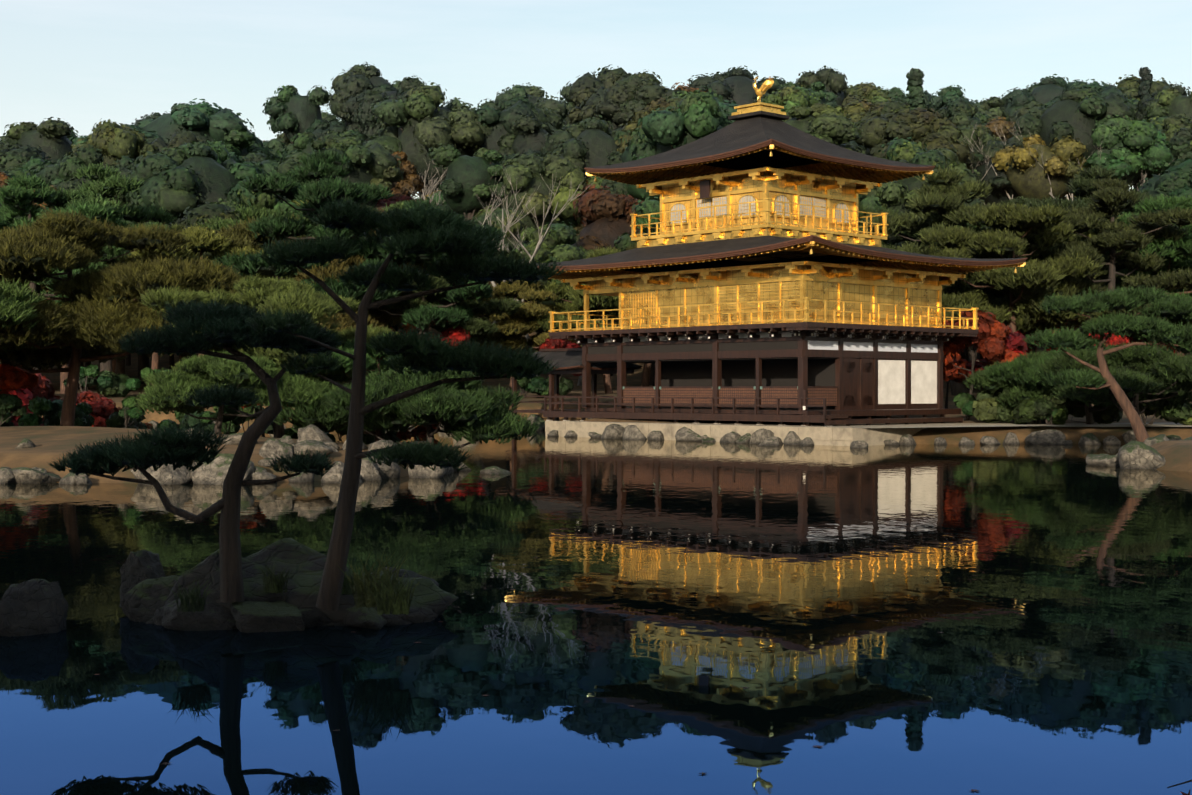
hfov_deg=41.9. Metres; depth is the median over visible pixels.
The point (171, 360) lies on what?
hill tree
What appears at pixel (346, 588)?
islet grass
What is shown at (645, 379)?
garden pine
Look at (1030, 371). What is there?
shore pine
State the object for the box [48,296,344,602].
islet pine
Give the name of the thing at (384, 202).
hill tree
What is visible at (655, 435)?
terrace rock
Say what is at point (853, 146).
hill tree
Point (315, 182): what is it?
garden pine
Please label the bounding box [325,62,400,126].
hill tree
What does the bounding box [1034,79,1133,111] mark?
hill tree
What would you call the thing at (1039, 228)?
garden pine
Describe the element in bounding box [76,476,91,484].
island rock
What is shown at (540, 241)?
bare tree
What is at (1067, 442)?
shore rock
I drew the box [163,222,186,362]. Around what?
garden pine
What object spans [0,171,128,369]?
garden pine
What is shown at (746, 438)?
terrace rock
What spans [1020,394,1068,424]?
shrub
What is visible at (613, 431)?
terrace rock
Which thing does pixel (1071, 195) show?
bare tree
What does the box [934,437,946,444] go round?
shore rock
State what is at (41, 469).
island rock
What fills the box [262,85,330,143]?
hill tree
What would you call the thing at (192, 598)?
islet grass
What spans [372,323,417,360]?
maple
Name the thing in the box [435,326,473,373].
maple
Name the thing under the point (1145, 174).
bare tree
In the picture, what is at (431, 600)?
islet base rock
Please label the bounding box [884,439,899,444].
shore rock
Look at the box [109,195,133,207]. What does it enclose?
hill tree
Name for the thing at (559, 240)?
hill tree
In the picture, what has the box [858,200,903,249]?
garden pine
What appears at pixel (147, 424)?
maple
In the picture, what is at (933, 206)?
garden pine
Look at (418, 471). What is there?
island rock
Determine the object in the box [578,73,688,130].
hill tree
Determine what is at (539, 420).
shore rock
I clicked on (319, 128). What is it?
hill tree
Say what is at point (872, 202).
hill tree
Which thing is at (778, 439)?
terrace rock
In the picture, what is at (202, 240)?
garden pine
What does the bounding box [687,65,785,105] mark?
hill tree
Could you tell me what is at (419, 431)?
shore maple
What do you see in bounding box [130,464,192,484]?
island rock
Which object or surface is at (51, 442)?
terrain ground
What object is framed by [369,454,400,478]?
island rock
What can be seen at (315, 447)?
island bank stone
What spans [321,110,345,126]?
hill tree
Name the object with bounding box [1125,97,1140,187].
hill tree
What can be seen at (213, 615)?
islet rock
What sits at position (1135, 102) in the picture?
hill tree
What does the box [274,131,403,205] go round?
hill tree
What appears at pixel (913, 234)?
garden pine
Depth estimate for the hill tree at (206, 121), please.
165.21 m
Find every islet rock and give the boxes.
[121,575,179,622]
[153,600,169,625]
[162,589,236,630]
[231,601,304,632]
[300,608,318,627]
[342,605,386,629]
[376,606,410,625]
[383,567,438,586]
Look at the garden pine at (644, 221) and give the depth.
94.03 m
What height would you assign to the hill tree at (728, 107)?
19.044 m
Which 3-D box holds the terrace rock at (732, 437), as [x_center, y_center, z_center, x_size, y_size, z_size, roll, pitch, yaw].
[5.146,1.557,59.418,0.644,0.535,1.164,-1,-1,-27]
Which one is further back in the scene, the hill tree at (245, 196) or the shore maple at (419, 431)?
the hill tree at (245, 196)
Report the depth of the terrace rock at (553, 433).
66.83 m
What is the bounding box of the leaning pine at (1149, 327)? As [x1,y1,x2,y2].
[1022,285,1191,441]
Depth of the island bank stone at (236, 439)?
37.08 m
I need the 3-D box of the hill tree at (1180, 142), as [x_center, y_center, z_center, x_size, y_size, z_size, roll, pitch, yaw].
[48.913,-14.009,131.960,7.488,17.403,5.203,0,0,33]
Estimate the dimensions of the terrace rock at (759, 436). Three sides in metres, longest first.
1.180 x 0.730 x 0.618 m
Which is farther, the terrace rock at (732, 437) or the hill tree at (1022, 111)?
the hill tree at (1022, 111)
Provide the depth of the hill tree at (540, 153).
152.19 m
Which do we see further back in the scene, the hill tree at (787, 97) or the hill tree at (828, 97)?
the hill tree at (828, 97)
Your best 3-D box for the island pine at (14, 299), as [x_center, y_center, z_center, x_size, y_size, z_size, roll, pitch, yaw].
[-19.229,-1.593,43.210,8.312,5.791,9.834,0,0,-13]
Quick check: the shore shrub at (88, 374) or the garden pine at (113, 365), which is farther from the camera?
the garden pine at (113, 365)
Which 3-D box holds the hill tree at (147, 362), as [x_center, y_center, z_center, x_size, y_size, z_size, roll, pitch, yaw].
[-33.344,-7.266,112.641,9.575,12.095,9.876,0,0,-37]
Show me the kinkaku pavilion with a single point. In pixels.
(759, 278)
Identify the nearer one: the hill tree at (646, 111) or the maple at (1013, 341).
the maple at (1013, 341)
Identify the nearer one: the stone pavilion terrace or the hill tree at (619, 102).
the stone pavilion terrace
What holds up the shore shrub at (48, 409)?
on the terrain ground at (51, 442)
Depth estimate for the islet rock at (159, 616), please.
13.43 m
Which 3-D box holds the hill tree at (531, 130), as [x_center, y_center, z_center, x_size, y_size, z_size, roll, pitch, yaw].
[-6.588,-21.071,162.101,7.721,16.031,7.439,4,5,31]
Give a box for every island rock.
[0,467,14,483]
[32,467,46,472]
[59,472,88,484]
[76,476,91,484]
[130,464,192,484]
[248,472,276,482]
[254,467,266,479]
[288,472,313,481]
[360,457,381,480]
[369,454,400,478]
[408,465,446,477]
[457,458,470,470]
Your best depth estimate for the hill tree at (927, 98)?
182.12 m
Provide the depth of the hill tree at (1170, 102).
167.61 m
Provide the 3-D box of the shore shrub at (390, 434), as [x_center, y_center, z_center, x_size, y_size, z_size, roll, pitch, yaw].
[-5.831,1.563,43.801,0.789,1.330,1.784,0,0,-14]
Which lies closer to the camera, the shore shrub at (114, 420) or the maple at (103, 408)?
the shore shrub at (114, 420)
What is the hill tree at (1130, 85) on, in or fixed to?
on the hill ground at (632, 380)
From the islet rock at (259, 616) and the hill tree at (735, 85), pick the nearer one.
the islet rock at (259, 616)
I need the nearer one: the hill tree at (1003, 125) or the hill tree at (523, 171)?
the hill tree at (523, 171)
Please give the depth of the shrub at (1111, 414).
62.27 m
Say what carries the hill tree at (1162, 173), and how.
on the hill ground at (632, 380)
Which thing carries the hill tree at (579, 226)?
on the hill ground at (632, 380)
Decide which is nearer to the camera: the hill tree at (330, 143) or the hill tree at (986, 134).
the hill tree at (330, 143)
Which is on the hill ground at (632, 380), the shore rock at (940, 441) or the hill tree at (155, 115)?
the hill tree at (155, 115)
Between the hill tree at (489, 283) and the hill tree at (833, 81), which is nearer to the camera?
the hill tree at (489, 283)
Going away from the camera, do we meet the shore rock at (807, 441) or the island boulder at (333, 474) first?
the island boulder at (333, 474)
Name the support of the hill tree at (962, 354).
on the hill ground at (632, 380)
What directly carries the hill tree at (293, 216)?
on the hill ground at (632, 380)
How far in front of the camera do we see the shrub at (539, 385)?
81.61 m
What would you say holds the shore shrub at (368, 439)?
on the terrain ground at (51, 442)
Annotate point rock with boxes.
[1086,454,1119,465]
[1118,440,1165,468]
[1143,434,1170,445]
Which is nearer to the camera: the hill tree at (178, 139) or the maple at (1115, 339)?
the maple at (1115, 339)
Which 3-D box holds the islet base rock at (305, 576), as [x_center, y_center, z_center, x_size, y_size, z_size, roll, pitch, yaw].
[-2.620,1.708,14.055,2.011,0.895,1.458,0,0,29]
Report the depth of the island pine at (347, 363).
44.10 m
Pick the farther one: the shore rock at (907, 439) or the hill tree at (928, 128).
the hill tree at (928, 128)
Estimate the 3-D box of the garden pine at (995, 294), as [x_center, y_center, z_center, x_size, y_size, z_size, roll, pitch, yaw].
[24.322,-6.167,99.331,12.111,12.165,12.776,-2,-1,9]
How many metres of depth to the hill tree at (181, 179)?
125.43 m
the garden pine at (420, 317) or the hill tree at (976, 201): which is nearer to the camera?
the garden pine at (420, 317)
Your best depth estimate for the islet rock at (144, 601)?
13.65 m
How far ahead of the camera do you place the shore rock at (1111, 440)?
56.78 m
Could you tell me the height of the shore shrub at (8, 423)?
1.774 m
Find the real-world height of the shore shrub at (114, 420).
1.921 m
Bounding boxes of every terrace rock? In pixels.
[547,430,558,436]
[564,430,577,436]
[588,432,601,437]
[601,424,624,438]
[622,425,646,439]
[647,431,663,439]
[675,427,701,440]
[702,437,715,441]
[720,431,740,442]
[736,433,750,442]
[749,428,773,443]
[765,436,782,443]
[783,431,800,444]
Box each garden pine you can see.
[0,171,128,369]
[5,215,116,393]
[31,162,175,371]
[112,358,115,372]
[118,252,199,386]
[126,223,293,375]
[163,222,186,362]
[194,203,299,230]
[199,216,295,285]
[211,148,409,302]
[271,227,431,331]
[355,197,506,335]
[381,248,530,338]
[382,200,460,333]
[461,280,577,390]
[528,245,620,393]
[583,242,651,386]
[636,209,659,233]
[858,167,1057,395]
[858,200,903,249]
[891,224,960,293]
[909,202,1103,334]
[957,222,1016,389]
[965,222,1129,344]
[998,164,1156,333]
[1017,175,1191,319]
[1093,194,1191,347]
[1121,269,1191,356]
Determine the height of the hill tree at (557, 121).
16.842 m
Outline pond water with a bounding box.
[0,430,1191,794]
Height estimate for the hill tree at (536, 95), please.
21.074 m
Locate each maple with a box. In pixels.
[0,363,38,393]
[6,388,41,425]
[7,365,62,425]
[76,390,117,426]
[116,407,152,428]
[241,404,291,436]
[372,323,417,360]
[396,424,440,443]
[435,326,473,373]
[539,337,581,382]
[943,310,1023,416]
[945,345,968,408]
[966,327,1029,376]
[1017,320,1068,353]
[1089,329,1129,346]
[1125,333,1175,353]
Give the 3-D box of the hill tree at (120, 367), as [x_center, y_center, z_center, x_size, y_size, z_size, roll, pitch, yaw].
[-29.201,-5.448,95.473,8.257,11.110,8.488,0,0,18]
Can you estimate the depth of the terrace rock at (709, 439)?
60.37 m
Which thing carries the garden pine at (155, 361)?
on the terrain ground at (51, 442)
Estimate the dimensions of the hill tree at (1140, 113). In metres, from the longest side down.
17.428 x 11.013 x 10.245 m
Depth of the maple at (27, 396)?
55.64 m
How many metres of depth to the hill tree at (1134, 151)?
151.10 m
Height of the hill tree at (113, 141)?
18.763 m
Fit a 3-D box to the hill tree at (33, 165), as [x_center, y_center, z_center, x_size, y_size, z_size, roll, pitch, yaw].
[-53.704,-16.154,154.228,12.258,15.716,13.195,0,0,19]
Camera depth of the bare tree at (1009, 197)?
152.97 m
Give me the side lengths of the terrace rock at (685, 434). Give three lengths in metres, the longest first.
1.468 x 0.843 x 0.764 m
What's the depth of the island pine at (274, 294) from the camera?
42.79 m
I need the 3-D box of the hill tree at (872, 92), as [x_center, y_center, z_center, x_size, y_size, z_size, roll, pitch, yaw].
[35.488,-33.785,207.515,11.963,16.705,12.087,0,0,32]
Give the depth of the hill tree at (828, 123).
138.72 m
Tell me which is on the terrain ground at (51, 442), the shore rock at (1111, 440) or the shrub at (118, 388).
the shrub at (118, 388)
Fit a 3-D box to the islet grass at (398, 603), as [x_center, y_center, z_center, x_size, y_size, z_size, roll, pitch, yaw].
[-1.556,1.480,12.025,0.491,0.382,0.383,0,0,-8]
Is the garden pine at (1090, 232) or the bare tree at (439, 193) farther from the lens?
the bare tree at (439, 193)
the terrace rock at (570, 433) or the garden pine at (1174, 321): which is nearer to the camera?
the terrace rock at (570, 433)
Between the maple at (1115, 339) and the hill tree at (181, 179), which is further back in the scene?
the hill tree at (181, 179)
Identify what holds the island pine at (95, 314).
on the terrain ground at (51, 442)
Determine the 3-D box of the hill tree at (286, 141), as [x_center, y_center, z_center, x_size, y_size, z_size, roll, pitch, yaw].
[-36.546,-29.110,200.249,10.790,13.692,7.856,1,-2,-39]
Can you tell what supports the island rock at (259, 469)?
on the terrain ground at (51, 442)
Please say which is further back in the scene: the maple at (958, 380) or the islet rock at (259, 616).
the maple at (958, 380)
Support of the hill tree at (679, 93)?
on the hill ground at (632, 380)
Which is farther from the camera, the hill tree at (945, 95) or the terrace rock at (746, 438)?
the hill tree at (945, 95)
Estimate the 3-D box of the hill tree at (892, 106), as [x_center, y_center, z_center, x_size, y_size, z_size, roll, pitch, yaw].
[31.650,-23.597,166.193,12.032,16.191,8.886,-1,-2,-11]
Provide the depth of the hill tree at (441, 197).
149.84 m
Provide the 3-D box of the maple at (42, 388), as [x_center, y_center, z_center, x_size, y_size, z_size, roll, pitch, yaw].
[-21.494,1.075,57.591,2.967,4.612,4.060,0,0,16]
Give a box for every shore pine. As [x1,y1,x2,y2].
[962,349,1071,423]
[982,344,1157,423]
[1037,341,1191,415]
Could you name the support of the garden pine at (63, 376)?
on the terrain ground at (51, 442)
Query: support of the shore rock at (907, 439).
in the pond water
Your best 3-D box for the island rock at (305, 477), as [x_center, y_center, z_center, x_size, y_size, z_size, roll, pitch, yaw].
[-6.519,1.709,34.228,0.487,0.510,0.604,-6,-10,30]
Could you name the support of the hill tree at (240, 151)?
on the hill ground at (632, 380)
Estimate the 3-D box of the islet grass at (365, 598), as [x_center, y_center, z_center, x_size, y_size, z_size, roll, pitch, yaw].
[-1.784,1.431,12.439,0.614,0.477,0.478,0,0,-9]
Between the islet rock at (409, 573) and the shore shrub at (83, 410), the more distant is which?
the shore shrub at (83, 410)
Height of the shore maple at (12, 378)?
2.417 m
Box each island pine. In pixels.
[0,209,244,425]
[0,276,59,352]
[133,349,338,434]
[137,273,399,437]
[273,366,539,448]
[301,333,472,441]
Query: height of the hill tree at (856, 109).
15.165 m
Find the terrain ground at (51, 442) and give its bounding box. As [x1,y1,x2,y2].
[0,388,1191,482]
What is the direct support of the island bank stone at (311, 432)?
on the terrain ground at (51, 442)
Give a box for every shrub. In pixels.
[0,393,26,426]
[0,413,13,426]
[16,396,62,425]
[58,402,95,426]
[63,364,113,391]
[95,370,130,396]
[106,411,147,428]
[118,396,145,427]
[125,367,170,389]
[157,410,214,431]
[200,404,246,434]
[221,405,285,433]
[284,424,328,438]
[323,428,346,442]
[325,427,385,444]
[378,429,400,447]
[511,376,548,397]
[546,377,573,395]
[953,393,981,420]
[972,389,1016,422]
[1012,390,1066,424]
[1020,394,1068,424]
[1065,399,1122,423]
[1139,397,1191,424]
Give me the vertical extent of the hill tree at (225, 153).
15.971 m
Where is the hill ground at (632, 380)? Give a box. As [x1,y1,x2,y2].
[0,196,1191,389]
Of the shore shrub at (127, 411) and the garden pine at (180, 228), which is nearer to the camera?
the shore shrub at (127, 411)
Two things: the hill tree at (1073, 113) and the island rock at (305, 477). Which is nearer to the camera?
the island rock at (305, 477)
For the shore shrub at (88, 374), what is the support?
on the terrain ground at (51, 442)
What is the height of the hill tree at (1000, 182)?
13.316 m
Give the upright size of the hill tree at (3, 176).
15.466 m
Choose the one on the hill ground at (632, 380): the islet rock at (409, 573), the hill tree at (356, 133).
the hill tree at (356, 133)
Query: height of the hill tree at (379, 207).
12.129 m
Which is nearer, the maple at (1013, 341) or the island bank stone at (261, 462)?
the island bank stone at (261, 462)
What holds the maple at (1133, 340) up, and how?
on the terrain ground at (51, 442)
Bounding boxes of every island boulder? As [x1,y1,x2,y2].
[11,467,61,483]
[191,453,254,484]
[321,461,361,482]
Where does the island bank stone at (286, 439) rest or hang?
on the terrain ground at (51, 442)
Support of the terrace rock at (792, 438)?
on the terrain ground at (51, 442)
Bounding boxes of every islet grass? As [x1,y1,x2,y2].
[168,577,213,611]
[253,560,294,593]
[338,547,408,607]
[341,561,364,594]
[364,568,424,614]
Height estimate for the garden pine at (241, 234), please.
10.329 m
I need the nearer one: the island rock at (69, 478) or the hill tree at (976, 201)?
the island rock at (69, 478)
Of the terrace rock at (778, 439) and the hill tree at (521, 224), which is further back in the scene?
the hill tree at (521, 224)
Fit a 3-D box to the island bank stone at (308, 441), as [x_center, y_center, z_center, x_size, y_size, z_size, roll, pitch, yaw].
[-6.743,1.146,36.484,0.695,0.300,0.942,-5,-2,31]
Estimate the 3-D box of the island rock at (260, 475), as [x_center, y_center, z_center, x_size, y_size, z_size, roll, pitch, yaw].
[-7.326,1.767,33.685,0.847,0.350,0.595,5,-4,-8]
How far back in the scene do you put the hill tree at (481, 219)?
123.88 m
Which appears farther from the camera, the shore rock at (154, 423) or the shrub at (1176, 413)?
the shore rock at (154, 423)
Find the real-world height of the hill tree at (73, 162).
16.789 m
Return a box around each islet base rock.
[146,549,282,623]
[245,538,354,625]
[360,571,458,622]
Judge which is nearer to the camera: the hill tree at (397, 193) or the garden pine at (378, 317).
the garden pine at (378, 317)
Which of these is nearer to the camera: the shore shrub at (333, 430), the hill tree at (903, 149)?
the shore shrub at (333, 430)
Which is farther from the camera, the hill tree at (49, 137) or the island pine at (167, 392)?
the hill tree at (49, 137)
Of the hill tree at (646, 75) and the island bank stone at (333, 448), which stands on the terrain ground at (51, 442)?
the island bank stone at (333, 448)
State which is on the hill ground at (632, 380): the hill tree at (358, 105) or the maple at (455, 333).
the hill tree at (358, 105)
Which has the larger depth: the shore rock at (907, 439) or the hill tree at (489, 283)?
the hill tree at (489, 283)
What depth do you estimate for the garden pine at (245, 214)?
97.78 m
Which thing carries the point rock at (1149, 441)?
on the terrain ground at (51, 442)
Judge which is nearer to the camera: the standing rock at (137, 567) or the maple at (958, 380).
the standing rock at (137, 567)
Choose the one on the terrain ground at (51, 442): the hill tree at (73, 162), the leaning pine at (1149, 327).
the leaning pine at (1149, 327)
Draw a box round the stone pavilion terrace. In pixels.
[545,421,1030,445]
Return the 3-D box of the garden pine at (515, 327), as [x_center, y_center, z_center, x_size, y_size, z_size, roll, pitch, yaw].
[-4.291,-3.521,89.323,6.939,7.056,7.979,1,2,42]
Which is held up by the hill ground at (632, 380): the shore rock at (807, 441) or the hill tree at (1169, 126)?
the hill tree at (1169, 126)
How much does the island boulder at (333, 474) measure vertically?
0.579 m
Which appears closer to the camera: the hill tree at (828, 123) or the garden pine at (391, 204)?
the garden pine at (391, 204)
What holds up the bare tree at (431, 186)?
on the hill ground at (632, 380)
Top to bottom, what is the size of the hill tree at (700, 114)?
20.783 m
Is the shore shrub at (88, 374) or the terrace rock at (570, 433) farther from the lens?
the shore shrub at (88, 374)
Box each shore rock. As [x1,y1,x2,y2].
[149,420,157,429]
[527,414,544,429]
[799,437,813,445]
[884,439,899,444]
[899,434,916,444]
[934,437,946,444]
[958,437,974,444]
[980,436,1000,444]
[1003,432,1019,443]
[1024,429,1065,444]
[1062,440,1072,444]
[1078,433,1100,444]
[1103,435,1120,444]
[1122,430,1136,443]
[1166,435,1181,439]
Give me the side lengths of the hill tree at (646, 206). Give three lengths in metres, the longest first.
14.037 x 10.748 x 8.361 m
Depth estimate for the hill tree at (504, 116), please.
162.78 m
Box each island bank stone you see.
[15,438,35,448]
[222,432,257,444]
[257,458,277,466]
[259,438,292,459]
[279,435,294,443]
[292,443,332,455]
[295,440,324,444]
[296,424,332,442]
[324,442,339,449]
[326,444,338,451]
[341,439,364,449]
[368,440,396,450]
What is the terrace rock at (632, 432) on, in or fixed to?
on the stone pavilion terrace
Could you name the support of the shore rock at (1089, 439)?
in the pond water
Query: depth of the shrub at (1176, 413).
59.30 m
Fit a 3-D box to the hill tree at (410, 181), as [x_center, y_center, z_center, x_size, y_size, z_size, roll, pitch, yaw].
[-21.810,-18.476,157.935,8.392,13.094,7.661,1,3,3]
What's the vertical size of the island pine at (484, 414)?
3.103 m
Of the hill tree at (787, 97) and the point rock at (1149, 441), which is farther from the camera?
the hill tree at (787, 97)
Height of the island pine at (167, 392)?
2.483 m
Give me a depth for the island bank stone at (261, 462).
34.74 m
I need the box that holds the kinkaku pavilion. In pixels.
[511,76,1026,425]
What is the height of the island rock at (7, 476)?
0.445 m
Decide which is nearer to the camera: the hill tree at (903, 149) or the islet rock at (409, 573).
the islet rock at (409, 573)
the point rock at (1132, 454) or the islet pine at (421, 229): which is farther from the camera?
the point rock at (1132, 454)
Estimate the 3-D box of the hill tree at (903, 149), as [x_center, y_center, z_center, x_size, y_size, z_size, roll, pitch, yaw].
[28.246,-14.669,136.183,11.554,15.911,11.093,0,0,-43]
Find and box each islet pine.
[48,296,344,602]
[242,195,569,610]
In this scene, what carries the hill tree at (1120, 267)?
on the hill ground at (632, 380)
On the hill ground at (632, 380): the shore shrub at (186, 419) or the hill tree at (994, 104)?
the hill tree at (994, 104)
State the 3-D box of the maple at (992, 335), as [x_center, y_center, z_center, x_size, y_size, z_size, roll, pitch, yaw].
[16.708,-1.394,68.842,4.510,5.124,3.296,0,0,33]
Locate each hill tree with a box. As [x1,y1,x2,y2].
[0,117,74,160]
[0,142,59,171]
[0,166,71,190]
[0,172,60,211]
[13,155,51,177]
[33,143,137,190]
[66,118,157,165]
[68,130,87,145]
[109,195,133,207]
[115,351,124,374]
[121,98,255,152]
[122,218,149,367]
[125,140,265,223]
[128,111,170,125]
[137,222,173,383]
[144,128,209,152]
[169,354,174,370]
[173,201,241,258]
[207,139,273,176]
[209,176,297,218]
[233,130,273,159]
[236,151,270,161]
[247,136,287,161]
[247,155,283,175]
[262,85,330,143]
[274,119,330,145]
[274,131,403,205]
[280,129,346,161]
[291,200,362,218]
[297,137,354,175]
[304,118,345,139]
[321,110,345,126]
[324,129,365,141]
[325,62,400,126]
[343,75,426,141]
[363,81,496,195]
[370,206,387,213]
[376,195,434,207]
[380,184,406,198]
[391,151,423,195]
[425,191,446,204]
[427,143,507,222]
[436,203,499,217]
[464,94,557,161]
[466,207,535,257]
[470,212,488,320]
[474,151,588,334]
[476,82,574,128]
[487,281,537,377]
[498,115,549,159]
[498,221,592,376]
[499,149,547,164]
[538,115,630,181]
[539,107,566,129]
[557,65,641,124]
[571,180,588,235]
[572,184,643,375]
[573,71,661,110]
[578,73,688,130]
[584,176,602,188]
[599,177,635,198]
[614,197,659,251]
[615,95,682,153]
[621,86,734,200]
[666,89,723,102]
[668,100,738,120]
[671,82,707,91]
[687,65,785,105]
[757,85,820,113]
[774,85,834,107]
[778,81,837,106]
[781,103,864,153]
[795,65,865,111]
[840,98,898,126]
[846,82,889,103]
[846,140,865,149]
[852,98,910,128]
[854,107,979,169]
[858,194,883,211]
[860,147,965,213]
[878,137,981,199]
[880,86,905,98]
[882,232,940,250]
[887,90,936,111]
[906,68,926,110]
[930,85,982,112]
[937,96,991,126]
[956,124,1001,167]
[959,349,965,387]
[964,198,989,358]
[972,139,1024,204]
[974,109,1004,120]
[976,92,1029,120]
[979,116,1015,141]
[991,134,1088,200]
[1000,74,1083,198]
[1006,83,1137,198]
[1008,100,1044,121]
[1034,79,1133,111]
[1043,89,1138,116]
[1083,115,1172,185]
[1114,74,1173,187]
[1115,265,1146,345]
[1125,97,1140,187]
[1131,67,1152,187]
[1131,158,1191,209]
[1133,82,1189,121]
[1137,158,1173,189]
[1139,113,1191,181]
[1144,88,1191,122]
[1168,128,1191,172]
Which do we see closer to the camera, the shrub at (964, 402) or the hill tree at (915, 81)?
the shrub at (964, 402)
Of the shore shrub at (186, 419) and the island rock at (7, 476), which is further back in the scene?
the shore shrub at (186, 419)
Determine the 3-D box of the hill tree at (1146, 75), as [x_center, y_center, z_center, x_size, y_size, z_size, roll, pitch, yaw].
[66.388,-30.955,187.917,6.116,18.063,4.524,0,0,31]
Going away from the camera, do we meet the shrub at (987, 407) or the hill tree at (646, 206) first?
the shrub at (987, 407)
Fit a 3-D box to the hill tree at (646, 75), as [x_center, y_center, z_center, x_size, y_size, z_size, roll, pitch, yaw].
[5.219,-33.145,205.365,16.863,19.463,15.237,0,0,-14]
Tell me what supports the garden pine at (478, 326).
on the terrain ground at (51, 442)
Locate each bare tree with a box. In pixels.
[405,180,443,204]
[417,158,447,198]
[475,164,593,382]
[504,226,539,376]
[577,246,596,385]
[961,122,1005,204]
[991,135,1089,198]
[1028,141,1105,199]
[1127,164,1168,190]
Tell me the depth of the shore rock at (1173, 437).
56.80 m
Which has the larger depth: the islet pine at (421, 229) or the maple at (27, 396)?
the maple at (27, 396)
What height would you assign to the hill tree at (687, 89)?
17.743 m
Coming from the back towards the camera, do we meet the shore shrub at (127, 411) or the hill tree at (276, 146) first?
the hill tree at (276, 146)
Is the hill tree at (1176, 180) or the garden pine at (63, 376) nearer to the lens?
the garden pine at (63, 376)
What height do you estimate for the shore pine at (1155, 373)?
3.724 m
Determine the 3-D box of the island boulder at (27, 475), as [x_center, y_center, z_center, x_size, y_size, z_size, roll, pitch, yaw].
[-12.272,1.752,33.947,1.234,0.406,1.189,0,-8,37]
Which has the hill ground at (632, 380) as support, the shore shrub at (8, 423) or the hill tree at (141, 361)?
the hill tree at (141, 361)
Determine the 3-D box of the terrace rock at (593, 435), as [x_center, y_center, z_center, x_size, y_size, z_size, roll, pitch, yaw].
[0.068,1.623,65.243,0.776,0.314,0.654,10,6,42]
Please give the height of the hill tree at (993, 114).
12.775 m
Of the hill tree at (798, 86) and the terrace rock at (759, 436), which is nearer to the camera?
the terrace rock at (759, 436)
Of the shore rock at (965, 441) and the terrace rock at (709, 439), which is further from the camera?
the terrace rock at (709, 439)
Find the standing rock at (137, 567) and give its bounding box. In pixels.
[119,550,165,607]
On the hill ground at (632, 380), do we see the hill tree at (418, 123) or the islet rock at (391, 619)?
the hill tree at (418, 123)
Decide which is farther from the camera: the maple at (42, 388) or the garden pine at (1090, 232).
the garden pine at (1090, 232)
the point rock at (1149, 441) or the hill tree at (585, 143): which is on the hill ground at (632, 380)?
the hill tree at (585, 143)
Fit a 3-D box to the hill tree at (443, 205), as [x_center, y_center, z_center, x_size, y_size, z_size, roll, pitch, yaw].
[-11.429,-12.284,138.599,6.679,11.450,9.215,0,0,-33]
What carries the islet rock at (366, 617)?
on the terrain ground at (51, 442)
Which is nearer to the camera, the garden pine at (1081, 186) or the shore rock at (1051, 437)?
the shore rock at (1051, 437)
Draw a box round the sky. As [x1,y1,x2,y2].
[0,0,1191,198]
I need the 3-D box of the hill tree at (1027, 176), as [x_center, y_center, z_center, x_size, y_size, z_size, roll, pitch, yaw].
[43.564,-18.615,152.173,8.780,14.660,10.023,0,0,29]
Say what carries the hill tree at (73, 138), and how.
on the hill ground at (632, 380)
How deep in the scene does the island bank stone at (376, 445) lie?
37.13 m
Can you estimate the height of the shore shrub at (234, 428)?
1.921 m
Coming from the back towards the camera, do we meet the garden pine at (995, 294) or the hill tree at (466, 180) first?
the hill tree at (466, 180)
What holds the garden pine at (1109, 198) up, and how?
on the terrain ground at (51, 442)
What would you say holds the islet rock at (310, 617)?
on the terrain ground at (51, 442)
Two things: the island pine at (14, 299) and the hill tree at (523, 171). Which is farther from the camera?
the hill tree at (523, 171)

